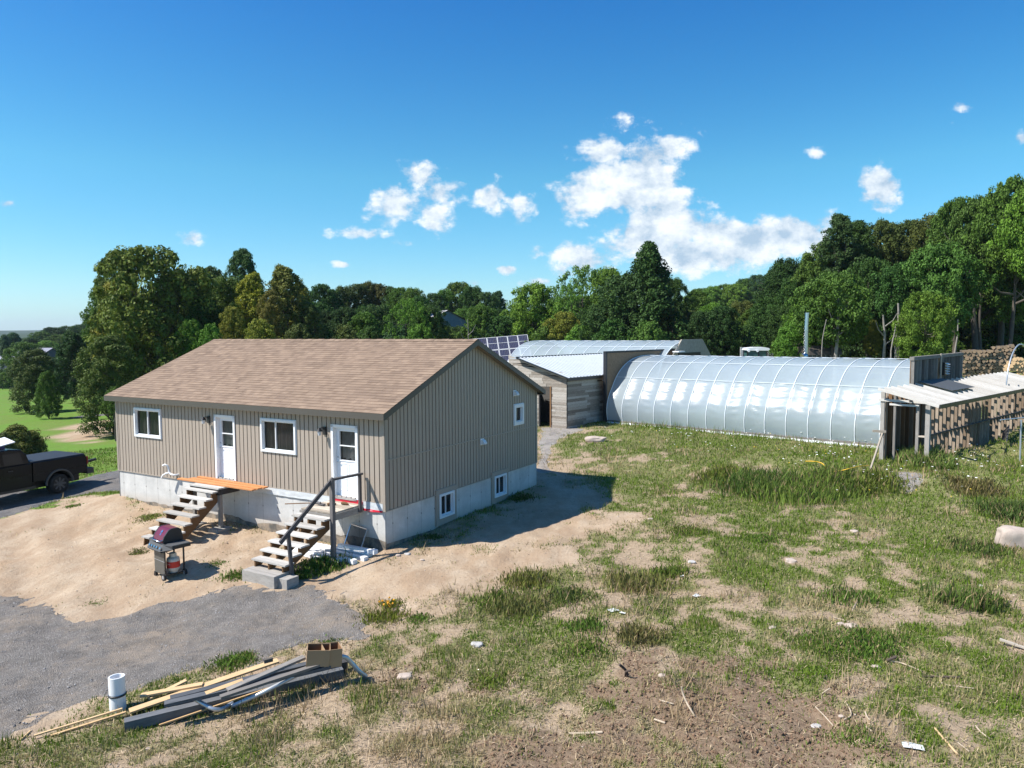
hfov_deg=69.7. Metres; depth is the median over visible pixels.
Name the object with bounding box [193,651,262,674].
weed
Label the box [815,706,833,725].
stick
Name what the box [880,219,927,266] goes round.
tree
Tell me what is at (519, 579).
weed
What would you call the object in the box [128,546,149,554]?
weed
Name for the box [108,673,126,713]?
culvert pipe
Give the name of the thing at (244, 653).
weed
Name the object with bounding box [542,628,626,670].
weed
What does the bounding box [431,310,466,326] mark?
barn
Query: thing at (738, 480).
weed
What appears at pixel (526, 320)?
tree
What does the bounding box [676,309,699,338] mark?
tree
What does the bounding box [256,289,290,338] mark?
tree
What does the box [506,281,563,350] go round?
tree
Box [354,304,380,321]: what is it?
tree
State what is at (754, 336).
shrub
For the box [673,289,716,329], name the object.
tree
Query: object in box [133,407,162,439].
window
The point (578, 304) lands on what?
tree
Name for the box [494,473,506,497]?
window
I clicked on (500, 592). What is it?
weed
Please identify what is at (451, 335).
shrub
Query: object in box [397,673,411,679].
rock
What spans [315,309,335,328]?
tree
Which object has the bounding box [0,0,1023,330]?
sky
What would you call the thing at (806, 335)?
flue pipe
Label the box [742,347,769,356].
tractor
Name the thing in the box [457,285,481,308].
tree
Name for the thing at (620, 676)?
straw
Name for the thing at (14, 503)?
driveway
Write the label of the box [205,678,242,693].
timber
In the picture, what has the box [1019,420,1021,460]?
standing pipe
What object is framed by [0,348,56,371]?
barn
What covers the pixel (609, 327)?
shrub
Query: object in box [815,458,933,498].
weed
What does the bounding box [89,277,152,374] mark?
tree
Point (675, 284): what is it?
tree
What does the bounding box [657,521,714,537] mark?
weed
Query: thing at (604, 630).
tall weeds
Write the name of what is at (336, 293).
tree
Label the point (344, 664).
timber
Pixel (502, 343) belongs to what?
solar array
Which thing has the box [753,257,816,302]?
tree
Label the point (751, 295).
tree
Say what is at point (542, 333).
shrub
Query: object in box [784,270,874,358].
tree
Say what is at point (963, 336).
shrub
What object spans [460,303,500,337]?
tree
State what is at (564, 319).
tree
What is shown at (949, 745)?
stick
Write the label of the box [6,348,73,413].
tree
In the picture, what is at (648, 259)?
tree
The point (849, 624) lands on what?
rock
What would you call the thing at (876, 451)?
prop board
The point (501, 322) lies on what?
tree
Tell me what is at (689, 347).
greenhouse
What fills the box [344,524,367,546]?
window screen
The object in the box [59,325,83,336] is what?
tree
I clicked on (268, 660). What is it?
offcut
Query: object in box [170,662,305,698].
timber
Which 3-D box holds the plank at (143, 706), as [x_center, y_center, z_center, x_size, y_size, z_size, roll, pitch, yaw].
[-5.023,4.959,12.137,2.320,0.234,0.150,-3,5,-34]
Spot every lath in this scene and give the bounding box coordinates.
[34,708,121,736]
[50,711,125,736]
[159,687,267,725]
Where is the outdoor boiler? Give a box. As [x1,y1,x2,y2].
[795,346,842,358]
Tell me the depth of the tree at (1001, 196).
54.18 m
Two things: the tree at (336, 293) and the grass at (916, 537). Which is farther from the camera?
the tree at (336, 293)
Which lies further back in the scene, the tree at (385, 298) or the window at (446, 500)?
the tree at (385, 298)
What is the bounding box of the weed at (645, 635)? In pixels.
[603,617,682,656]
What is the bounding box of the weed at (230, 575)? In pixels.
[206,568,242,585]
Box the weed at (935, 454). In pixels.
[888,442,969,469]
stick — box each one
[569,731,602,734]
[618,663,628,676]
[654,718,665,723]
[681,686,695,716]
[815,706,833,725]
[889,660,917,669]
[923,675,959,678]
[934,727,958,755]
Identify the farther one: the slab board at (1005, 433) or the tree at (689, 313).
the tree at (689, 313)
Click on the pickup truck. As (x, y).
(57, 472)
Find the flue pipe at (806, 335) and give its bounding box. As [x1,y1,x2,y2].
[800,313,809,356]
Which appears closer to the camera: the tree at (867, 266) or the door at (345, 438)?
the door at (345, 438)
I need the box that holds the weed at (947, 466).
[925,461,959,471]
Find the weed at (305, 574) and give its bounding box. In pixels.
[294,565,321,579]
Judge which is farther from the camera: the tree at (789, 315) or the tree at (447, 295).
the tree at (447, 295)
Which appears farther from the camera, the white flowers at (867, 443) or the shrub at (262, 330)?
the shrub at (262, 330)
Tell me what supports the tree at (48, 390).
on the ground at (94, 532)
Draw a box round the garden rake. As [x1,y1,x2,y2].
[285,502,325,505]
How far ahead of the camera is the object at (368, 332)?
65.35 m
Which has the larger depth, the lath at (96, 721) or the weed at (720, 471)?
the weed at (720, 471)
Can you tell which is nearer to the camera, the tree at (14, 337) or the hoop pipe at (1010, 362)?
the hoop pipe at (1010, 362)
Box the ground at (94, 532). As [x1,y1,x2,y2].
[0,330,1023,767]
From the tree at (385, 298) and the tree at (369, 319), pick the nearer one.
the tree at (369, 319)
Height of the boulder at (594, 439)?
0.366 m
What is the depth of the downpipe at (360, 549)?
18.79 m
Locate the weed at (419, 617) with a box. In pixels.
[399,610,434,625]
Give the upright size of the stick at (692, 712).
0.328 m
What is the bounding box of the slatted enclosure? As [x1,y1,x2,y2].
[878,371,1023,459]
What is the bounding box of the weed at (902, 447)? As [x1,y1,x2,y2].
[887,445,914,457]
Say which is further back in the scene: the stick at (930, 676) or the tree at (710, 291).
the tree at (710, 291)
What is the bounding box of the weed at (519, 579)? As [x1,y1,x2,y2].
[495,563,567,591]
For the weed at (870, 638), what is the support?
on the ground at (94, 532)
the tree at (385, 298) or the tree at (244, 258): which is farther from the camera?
the tree at (385, 298)
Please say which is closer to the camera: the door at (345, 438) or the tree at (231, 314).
the door at (345, 438)
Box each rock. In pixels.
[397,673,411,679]
[471,641,482,647]
[785,558,796,562]
[811,723,820,727]
[844,623,857,627]
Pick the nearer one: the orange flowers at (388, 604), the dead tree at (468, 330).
the orange flowers at (388, 604)
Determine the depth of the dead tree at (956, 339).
51.89 m
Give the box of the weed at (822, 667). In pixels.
[794,660,839,678]
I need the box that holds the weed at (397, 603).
[374,596,408,609]
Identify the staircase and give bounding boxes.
[141,483,239,544]
[242,473,362,589]
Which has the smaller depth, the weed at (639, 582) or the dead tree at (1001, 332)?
the weed at (639, 582)
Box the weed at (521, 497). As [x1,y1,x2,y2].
[507,492,539,502]
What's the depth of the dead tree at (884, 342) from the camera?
49.83 m
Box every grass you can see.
[0,411,1023,767]
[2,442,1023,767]
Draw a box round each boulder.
[585,436,606,441]
[994,525,1023,548]
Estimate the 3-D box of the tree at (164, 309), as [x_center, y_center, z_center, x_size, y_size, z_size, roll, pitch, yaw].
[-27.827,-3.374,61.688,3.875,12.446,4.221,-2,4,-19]
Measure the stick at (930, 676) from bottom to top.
0.054 m
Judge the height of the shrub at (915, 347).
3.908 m
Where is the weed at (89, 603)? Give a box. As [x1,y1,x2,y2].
[81,594,107,606]
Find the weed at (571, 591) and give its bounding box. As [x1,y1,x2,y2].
[532,582,608,615]
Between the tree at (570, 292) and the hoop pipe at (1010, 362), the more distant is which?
the tree at (570, 292)
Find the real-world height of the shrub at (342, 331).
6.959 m
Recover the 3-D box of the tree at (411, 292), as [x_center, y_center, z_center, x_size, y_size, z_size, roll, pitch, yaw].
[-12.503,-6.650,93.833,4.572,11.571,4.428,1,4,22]
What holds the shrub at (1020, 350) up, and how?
on the ground at (94, 532)
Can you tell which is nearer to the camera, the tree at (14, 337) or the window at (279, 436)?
the window at (279, 436)
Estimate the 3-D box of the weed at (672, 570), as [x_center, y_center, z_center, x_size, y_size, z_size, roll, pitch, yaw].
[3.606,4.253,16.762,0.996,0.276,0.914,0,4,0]
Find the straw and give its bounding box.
[4,480,1023,767]
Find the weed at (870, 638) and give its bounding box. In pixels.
[830,615,956,663]
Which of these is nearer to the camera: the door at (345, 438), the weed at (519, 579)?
the weed at (519, 579)
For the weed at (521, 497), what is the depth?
23.98 m
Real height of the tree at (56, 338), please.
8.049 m
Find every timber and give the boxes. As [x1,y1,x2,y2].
[124,666,343,731]
[164,666,330,707]
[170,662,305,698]
[171,659,347,706]
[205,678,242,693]
[219,665,319,699]
[226,655,305,691]
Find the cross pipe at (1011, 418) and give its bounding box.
[1000,417,1023,420]
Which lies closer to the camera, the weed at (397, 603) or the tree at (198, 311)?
the weed at (397, 603)
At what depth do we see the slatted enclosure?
28.86 m
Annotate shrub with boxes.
[0,431,20,449]
[2,423,49,454]
[15,430,48,453]
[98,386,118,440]
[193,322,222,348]
[243,318,282,338]
[283,323,313,338]
[313,323,338,338]
[332,323,358,338]
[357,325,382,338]
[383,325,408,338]
[402,323,436,338]
[435,326,457,338]
[453,323,483,338]
[481,324,505,354]
[524,323,563,341]
[565,323,595,340]
[591,318,635,340]
[626,320,669,340]
[692,324,728,355]
[741,325,774,348]
[770,339,792,356]
[838,330,886,359]
[845,331,893,357]
[877,333,933,359]
[934,337,967,353]
[945,326,990,352]
[965,325,1016,356]
[991,321,1023,355]
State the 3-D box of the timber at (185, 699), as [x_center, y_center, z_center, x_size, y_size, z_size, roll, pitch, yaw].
[-4.118,4.733,11.595,2.476,0.181,0.140,-2,4,-23]
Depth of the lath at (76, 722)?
11.17 m
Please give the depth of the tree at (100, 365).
46.19 m
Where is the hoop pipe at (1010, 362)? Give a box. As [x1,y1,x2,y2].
[1006,344,1023,384]
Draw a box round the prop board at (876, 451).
[870,433,882,468]
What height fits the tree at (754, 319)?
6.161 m
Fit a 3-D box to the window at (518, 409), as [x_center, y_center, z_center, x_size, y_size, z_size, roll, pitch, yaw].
[0.177,1.013,24.721,0.177,0.721,0.661,2,5,30]
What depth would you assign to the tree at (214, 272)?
69.06 m
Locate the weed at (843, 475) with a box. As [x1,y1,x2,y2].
[800,454,896,500]
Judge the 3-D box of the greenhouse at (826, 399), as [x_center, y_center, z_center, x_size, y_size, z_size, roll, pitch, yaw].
[13.094,0.318,36.960,15.292,3.942,8.284,4,6,44]
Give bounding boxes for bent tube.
[194,700,233,711]
[231,654,367,707]
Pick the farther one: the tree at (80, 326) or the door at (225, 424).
the tree at (80, 326)
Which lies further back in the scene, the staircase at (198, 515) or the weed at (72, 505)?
the weed at (72, 505)
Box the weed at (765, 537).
[744,532,782,545]
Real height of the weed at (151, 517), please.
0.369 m
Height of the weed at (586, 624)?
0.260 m
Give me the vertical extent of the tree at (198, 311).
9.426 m
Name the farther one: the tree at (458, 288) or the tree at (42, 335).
the tree at (42, 335)
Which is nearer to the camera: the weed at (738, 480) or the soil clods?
the soil clods
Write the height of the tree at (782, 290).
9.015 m
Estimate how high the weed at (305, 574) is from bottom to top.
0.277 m
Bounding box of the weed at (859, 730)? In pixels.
[805,713,905,757]
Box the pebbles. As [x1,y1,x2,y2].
[3,473,1022,767]
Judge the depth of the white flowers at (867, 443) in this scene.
26.60 m
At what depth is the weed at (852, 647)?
12.81 m
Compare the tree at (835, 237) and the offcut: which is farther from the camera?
the tree at (835, 237)
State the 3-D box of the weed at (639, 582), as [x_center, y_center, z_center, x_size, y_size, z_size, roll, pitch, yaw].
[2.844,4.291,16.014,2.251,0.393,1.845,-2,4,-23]
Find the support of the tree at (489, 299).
on the ground at (94, 532)
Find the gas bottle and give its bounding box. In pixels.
[166,552,179,572]
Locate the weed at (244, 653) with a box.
[221,649,259,663]
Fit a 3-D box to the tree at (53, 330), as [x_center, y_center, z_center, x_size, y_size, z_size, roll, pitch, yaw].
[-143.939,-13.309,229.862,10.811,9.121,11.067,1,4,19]
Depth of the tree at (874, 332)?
53.69 m
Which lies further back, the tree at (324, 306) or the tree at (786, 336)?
the tree at (324, 306)
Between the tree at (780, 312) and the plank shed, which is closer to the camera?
the plank shed
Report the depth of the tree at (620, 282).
66.95 m
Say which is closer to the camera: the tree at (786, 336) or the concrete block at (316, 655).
the concrete block at (316, 655)
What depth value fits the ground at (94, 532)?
15.93 m
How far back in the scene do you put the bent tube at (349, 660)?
11.66 m
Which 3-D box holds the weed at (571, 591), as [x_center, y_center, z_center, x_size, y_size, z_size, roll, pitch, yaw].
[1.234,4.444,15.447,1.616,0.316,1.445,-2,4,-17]
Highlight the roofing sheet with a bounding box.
[918,378,973,390]
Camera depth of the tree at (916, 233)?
63.07 m
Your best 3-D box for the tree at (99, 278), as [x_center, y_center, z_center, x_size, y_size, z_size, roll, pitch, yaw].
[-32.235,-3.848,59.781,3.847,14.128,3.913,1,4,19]
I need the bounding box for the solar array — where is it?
[477,335,527,360]
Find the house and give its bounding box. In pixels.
[104,339,545,549]
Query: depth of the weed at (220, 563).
18.38 m
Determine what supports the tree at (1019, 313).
on the ground at (94, 532)
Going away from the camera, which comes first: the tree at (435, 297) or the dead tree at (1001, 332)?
the dead tree at (1001, 332)
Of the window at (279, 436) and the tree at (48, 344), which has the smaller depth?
the window at (279, 436)
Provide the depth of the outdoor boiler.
52.17 m
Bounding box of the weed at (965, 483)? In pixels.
[925,465,1022,501]
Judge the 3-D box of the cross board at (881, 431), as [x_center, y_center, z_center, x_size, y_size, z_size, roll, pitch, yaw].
[13.617,1.755,27.273,0.460,0.110,0.040,1,4,15]
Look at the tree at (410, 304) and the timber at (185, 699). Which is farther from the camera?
the tree at (410, 304)
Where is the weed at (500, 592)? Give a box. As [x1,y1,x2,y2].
[466,579,549,620]
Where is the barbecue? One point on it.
(164, 539)
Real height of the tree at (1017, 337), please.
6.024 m
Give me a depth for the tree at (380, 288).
98.34 m
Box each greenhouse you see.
[507,339,710,361]
[603,349,963,447]
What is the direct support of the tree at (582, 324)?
on the ground at (94, 532)
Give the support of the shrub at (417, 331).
on the ground at (94, 532)
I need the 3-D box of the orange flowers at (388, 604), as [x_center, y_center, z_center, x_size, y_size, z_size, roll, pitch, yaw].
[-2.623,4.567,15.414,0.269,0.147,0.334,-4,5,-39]
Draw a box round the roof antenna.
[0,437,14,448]
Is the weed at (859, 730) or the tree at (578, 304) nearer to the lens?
the weed at (859, 730)
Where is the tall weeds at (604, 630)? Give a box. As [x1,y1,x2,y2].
[0,420,1023,767]
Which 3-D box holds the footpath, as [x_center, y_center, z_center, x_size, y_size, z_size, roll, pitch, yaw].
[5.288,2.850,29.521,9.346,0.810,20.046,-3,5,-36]
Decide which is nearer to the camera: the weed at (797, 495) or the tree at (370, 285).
the weed at (797, 495)
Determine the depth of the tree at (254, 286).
57.08 m
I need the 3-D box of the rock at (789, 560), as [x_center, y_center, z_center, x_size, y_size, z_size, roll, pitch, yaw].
[6.524,4.149,17.211,0.260,0.130,0.215,0,4,0]
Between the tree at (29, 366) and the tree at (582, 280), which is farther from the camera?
the tree at (582, 280)
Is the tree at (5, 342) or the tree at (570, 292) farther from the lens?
the tree at (5, 342)
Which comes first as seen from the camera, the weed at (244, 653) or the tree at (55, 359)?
the weed at (244, 653)
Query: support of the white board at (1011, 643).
on the ground at (94, 532)
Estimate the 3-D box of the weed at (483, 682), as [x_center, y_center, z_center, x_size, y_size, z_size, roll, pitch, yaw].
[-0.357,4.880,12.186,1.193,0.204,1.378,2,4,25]
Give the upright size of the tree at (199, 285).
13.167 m
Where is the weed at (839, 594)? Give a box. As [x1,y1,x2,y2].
[808,580,890,615]
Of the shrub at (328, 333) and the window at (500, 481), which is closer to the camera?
the window at (500, 481)
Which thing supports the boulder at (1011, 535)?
on the ground at (94, 532)
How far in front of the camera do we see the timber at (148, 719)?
11.49 m
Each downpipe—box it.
[292,549,321,558]
[294,548,330,556]
[311,547,356,564]
[313,545,367,560]
[315,543,372,557]
[337,543,377,554]
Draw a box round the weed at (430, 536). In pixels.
[411,531,455,541]
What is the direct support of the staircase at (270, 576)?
on the ground at (94, 532)
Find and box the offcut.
[264,657,272,663]
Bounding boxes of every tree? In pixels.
[0,334,13,387]
[0,342,46,389]
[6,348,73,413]
[7,332,21,344]
[20,337,42,345]
[27,331,57,343]
[30,370,62,418]
[33,340,58,347]
[37,327,63,343]
[43,334,63,348]
[44,352,83,385]
[54,330,90,401]
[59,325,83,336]
[69,333,143,437]
[70,324,85,329]
[79,278,109,415]
[83,244,222,382]
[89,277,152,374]
[94,252,138,311]
[159,270,199,333]
[170,318,203,360]
[186,296,225,346]
[189,272,213,311]
[201,275,248,338]
[204,265,223,316]
[217,305,246,338]
[223,248,265,317]
[232,272,274,334]
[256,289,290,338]
[265,263,311,335]
[280,285,315,326]
[294,300,329,338]
[307,283,341,310]
[312,300,334,313]
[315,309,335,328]
[326,288,345,308]
[326,306,363,338]
[335,285,361,308]
[336,311,384,338]
[345,283,372,309]
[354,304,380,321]
[358,280,382,305]
[363,304,393,331]
[367,283,386,305]
[380,285,397,309]
[382,298,432,338]
[384,304,416,335]
[386,287,406,311]
[397,287,428,307]
[407,304,449,338]
[412,295,428,306]
[427,293,444,309]
[435,289,458,309]
[444,281,474,311]
[448,325,461,338]
[453,308,468,317]
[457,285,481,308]
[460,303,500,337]
[460,319,475,338]
[472,292,501,309]
[483,316,530,344]
[493,290,506,309]
[499,304,526,327]
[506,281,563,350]
[510,310,537,335]
[541,311,580,340]
[545,264,616,330]
[552,283,590,329]
[560,295,590,325]
[577,304,617,340]
[583,265,624,316]
[585,273,686,340]
[607,240,691,340]
[662,277,695,331]
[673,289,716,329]
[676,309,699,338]
[683,310,730,355]
[695,306,741,356]
[699,302,724,317]
[703,285,727,305]
[712,283,734,305]
[715,320,748,345]
[721,283,754,308]
[728,299,752,325]
[732,291,762,305]
[736,278,759,300]
[737,309,753,339]
[743,274,764,302]
[744,303,789,350]
[748,296,785,333]
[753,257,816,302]
[755,263,794,306]
[760,305,802,347]
[767,320,823,357]
[775,272,806,308]
[778,295,833,354]
[784,241,851,336]
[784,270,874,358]
[816,213,865,317]
[821,319,826,356]
[828,298,848,358]
[839,256,898,357]
[849,220,886,275]
[851,218,910,268]
[860,319,882,356]
[869,260,940,359]
[875,312,897,357]
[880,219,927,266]
[889,290,959,358]
[890,324,895,357]
[894,240,998,337]
[894,303,905,359]
[900,212,940,288]
[923,195,993,352]
[943,194,1015,349]
[943,271,1013,328]
[954,319,958,352]
[961,173,1023,344]
[965,270,983,356]
[982,258,1023,330]
[986,188,1023,297]
[987,309,1023,344]
[997,320,1004,351]
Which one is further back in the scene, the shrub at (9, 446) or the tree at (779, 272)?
the tree at (779, 272)
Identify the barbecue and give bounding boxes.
[147,524,190,580]
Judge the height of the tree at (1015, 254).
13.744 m
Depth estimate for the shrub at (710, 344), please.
64.77 m
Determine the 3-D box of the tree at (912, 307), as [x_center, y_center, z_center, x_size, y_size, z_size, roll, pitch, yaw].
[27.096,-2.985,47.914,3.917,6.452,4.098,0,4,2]
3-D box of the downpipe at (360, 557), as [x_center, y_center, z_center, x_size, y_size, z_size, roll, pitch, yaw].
[-4.536,4.318,18.916,2.218,0.119,0.140,3,5,35]
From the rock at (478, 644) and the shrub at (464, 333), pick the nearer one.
the rock at (478, 644)
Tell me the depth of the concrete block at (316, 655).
11.96 m
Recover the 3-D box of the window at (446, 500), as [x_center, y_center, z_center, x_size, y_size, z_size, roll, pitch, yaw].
[-1.935,3.466,21.224,0.192,0.734,0.761,2,5,30]
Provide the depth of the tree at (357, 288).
96.70 m
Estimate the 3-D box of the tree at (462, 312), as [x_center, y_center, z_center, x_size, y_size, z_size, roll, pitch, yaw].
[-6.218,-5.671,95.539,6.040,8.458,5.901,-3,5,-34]
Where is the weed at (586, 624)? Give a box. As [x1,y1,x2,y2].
[559,613,611,637]
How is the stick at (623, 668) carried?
on the ground at (94, 532)
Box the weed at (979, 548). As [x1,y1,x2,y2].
[930,533,1023,561]
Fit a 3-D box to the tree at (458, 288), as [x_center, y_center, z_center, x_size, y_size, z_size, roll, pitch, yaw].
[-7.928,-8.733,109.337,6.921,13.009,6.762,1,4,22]
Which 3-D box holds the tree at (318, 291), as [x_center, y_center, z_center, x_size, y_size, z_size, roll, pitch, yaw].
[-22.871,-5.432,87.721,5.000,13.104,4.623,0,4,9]
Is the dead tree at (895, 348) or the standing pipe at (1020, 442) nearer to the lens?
the standing pipe at (1020, 442)
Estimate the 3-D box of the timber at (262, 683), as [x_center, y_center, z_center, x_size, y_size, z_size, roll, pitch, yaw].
[-3.716,4.651,11.613,1.705,0.150,0.100,-3,5,-34]
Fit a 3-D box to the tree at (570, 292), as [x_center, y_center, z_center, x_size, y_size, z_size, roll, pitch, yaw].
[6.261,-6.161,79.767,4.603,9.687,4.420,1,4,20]
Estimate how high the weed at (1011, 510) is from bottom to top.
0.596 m
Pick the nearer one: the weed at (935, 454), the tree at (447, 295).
the weed at (935, 454)
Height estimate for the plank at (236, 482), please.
0.035 m
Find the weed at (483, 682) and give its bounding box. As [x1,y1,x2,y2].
[454,664,538,695]
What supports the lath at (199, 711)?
on the ground at (94, 532)
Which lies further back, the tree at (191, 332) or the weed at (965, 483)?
the tree at (191, 332)
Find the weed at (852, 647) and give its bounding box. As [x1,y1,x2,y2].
[758,614,944,672]
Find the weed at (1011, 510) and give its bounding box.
[959,493,1023,524]
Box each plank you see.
[129,658,278,713]
[139,682,203,697]
[147,679,186,699]
[177,477,255,490]
[189,477,261,489]
[197,476,267,488]
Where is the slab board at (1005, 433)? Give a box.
[1001,425,1009,441]
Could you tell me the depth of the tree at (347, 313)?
72.51 m
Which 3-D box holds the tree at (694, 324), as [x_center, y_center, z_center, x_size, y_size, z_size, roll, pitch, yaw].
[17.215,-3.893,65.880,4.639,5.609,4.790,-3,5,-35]
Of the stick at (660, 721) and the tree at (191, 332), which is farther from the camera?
the tree at (191, 332)
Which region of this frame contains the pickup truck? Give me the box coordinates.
[0,448,95,494]
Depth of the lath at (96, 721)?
11.21 m
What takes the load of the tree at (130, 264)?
on the ground at (94, 532)
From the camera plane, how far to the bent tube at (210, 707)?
11.31 m
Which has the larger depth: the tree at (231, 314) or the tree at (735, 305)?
the tree at (735, 305)
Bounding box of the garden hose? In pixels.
[806,461,868,471]
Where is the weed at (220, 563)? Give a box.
[202,560,228,568]
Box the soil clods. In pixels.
[372,645,916,767]
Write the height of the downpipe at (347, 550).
0.134 m
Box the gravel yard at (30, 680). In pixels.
[0,584,377,738]
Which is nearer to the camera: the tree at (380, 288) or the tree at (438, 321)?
the tree at (438, 321)
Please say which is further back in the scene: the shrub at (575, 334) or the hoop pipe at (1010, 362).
the shrub at (575, 334)
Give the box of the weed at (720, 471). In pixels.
[680,462,766,488]
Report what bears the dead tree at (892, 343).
on the ground at (94, 532)
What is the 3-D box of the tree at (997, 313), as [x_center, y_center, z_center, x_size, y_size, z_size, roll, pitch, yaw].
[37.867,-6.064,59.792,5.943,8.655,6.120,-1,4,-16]
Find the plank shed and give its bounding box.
[508,353,602,428]
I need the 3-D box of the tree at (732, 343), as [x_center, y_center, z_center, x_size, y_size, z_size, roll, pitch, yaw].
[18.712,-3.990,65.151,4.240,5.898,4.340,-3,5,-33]
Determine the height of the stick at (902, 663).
0.068 m
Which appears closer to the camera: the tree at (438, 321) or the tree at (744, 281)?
the tree at (438, 321)
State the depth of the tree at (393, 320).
71.69 m
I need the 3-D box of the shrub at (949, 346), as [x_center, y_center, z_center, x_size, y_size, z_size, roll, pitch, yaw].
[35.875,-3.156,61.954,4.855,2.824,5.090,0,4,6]
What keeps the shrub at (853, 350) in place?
on the ground at (94, 532)
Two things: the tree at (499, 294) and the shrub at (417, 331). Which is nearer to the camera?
the shrub at (417, 331)
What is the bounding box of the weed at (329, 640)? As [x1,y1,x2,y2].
[304,634,348,649]
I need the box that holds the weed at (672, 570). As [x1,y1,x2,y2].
[648,562,691,580]
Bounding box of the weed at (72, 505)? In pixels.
[62,503,84,509]
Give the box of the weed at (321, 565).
[281,547,355,580]
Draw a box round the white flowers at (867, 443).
[604,424,1023,478]
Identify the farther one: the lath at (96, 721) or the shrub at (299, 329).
the shrub at (299, 329)
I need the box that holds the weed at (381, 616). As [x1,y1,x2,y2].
[352,604,418,630]
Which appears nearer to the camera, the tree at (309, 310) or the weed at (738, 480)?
the weed at (738, 480)
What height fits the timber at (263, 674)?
0.187 m
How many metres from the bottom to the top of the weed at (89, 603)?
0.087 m
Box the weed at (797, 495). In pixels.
[728,462,872,511]
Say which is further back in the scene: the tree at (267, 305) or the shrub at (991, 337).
the shrub at (991, 337)
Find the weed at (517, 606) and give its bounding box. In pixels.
[471,585,570,628]
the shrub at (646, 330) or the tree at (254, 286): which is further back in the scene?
the shrub at (646, 330)
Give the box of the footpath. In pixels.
[537,427,922,492]
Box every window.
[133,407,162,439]
[260,418,296,454]
[439,490,454,518]
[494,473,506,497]
[513,403,523,425]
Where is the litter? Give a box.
[902,742,924,749]
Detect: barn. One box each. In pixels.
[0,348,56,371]
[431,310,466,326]
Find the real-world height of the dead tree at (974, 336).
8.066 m
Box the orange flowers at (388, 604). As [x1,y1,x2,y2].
[378,596,393,606]
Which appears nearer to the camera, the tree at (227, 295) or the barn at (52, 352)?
the tree at (227, 295)
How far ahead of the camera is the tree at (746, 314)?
73.71 m
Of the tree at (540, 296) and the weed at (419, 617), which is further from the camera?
the tree at (540, 296)
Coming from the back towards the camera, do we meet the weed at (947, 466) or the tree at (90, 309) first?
the tree at (90, 309)
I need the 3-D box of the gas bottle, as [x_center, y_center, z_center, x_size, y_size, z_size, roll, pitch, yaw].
[-8.239,4.330,17.883,0.309,0.470,0.312,3,5,39]
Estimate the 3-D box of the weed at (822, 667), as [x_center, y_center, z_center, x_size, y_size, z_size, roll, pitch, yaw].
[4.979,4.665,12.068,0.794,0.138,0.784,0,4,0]
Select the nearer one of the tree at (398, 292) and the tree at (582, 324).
the tree at (582, 324)
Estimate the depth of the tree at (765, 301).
67.40 m
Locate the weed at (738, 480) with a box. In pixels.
[690,463,835,504]
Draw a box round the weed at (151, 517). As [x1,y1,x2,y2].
[128,513,165,524]
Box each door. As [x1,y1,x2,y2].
[219,418,233,478]
[336,428,355,497]
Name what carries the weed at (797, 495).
on the ground at (94, 532)
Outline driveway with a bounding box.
[0,414,119,517]
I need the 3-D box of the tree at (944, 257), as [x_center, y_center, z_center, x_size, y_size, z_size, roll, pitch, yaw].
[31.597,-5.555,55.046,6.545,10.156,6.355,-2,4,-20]
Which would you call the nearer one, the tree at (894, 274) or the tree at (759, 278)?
the tree at (894, 274)
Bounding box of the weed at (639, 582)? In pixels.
[590,562,688,603]
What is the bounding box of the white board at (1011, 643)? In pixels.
[999,638,1023,648]
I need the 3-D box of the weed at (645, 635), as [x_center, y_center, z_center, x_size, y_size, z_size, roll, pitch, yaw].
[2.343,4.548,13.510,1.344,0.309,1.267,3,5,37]
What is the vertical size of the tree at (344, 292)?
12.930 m
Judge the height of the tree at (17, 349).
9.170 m
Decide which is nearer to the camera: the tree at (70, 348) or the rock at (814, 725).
the rock at (814, 725)
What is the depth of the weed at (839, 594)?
14.96 m
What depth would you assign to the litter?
9.81 m
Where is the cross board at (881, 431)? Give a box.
[872,430,885,432]
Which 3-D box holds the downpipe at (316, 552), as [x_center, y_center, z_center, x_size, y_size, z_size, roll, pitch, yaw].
[-5.076,4.319,18.814,1.386,0.125,0.140,2,5,34]
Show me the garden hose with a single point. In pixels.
(838, 471)
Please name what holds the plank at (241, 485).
on the staircase at (198, 515)
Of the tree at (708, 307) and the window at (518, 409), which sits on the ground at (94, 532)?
the tree at (708, 307)
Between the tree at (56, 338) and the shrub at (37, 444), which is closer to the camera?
the shrub at (37, 444)
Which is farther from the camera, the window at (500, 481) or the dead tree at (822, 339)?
the dead tree at (822, 339)
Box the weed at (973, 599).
[918,577,1019,614]
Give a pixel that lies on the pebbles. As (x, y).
(533, 663)

